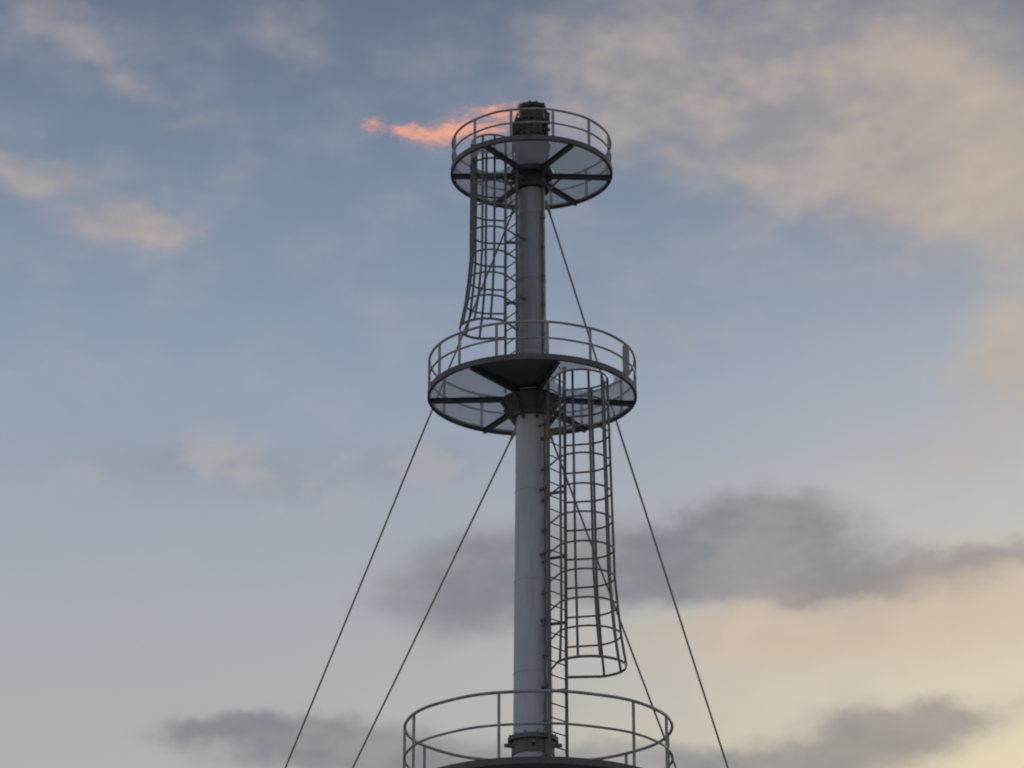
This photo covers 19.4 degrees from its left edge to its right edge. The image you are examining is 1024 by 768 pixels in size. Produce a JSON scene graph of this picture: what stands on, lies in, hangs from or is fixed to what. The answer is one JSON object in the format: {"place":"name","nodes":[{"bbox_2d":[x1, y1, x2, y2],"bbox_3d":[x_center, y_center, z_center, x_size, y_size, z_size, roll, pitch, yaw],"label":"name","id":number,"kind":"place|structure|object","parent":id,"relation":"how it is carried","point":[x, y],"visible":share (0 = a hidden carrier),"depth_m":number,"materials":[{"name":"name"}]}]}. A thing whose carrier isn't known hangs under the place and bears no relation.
{"place":"outdoors","nodes":[
{"label":"outdoors","id":0,"kind":"place"},
{"bbox_2d":[0,0,1023,767],"label":"sky","id":1,"kind":"structure","parent":0,"point":[235,234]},
{"bbox_3d":[0.390,21.649,49.300,3.000,0.590,3.000,0,-22,0],"label":"concrete foundation","id":2,"kind":"object","parent":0,"visible":0},
{"bbox_2d":[403,100,673,767],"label":"flare stack","id":3,"kind":"object","parent":2,"relation":"on","point":[531,403],"visible":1,"depth_m":57.15,"materials":[{"name":"painted steel"},{"name":"dark steel"},{"name":"galvanised steel grating"}]},
{"bbox_2d":[285,204,514,767],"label":"guy wire","id":4,"kind":"object","parent":3,"relation":"attached to","point":[368,565],"visible":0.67,"depth_m":59.03,"materials":[{"name":"steel cable"}]},
{"bbox_2d":[352,428,515,767],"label":"guy wire","id":5,"kind":"object","parent":3,"relation":"attached to","point":[449,567],"visible":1,"depth_m":57.77,"materials":[{"name":"steel cable"}]},
{"bbox_2d":[550,431,676,767],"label":"guy wire","id":6,"kind":"object","parent":3,"relation":"attached to","point":[623,629],"visible":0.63,"depth_m":57.74,"materials":[{"name":"steel cable"}]},
{"bbox_2d":[545,200,728,767],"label":"guy wire","id":7,"kind":"object","parent":3,"relation":"attached to","point":[630,465],"visible":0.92,"depth_m":59.08,"materials":[{"name":"steel cable"}]}
]}

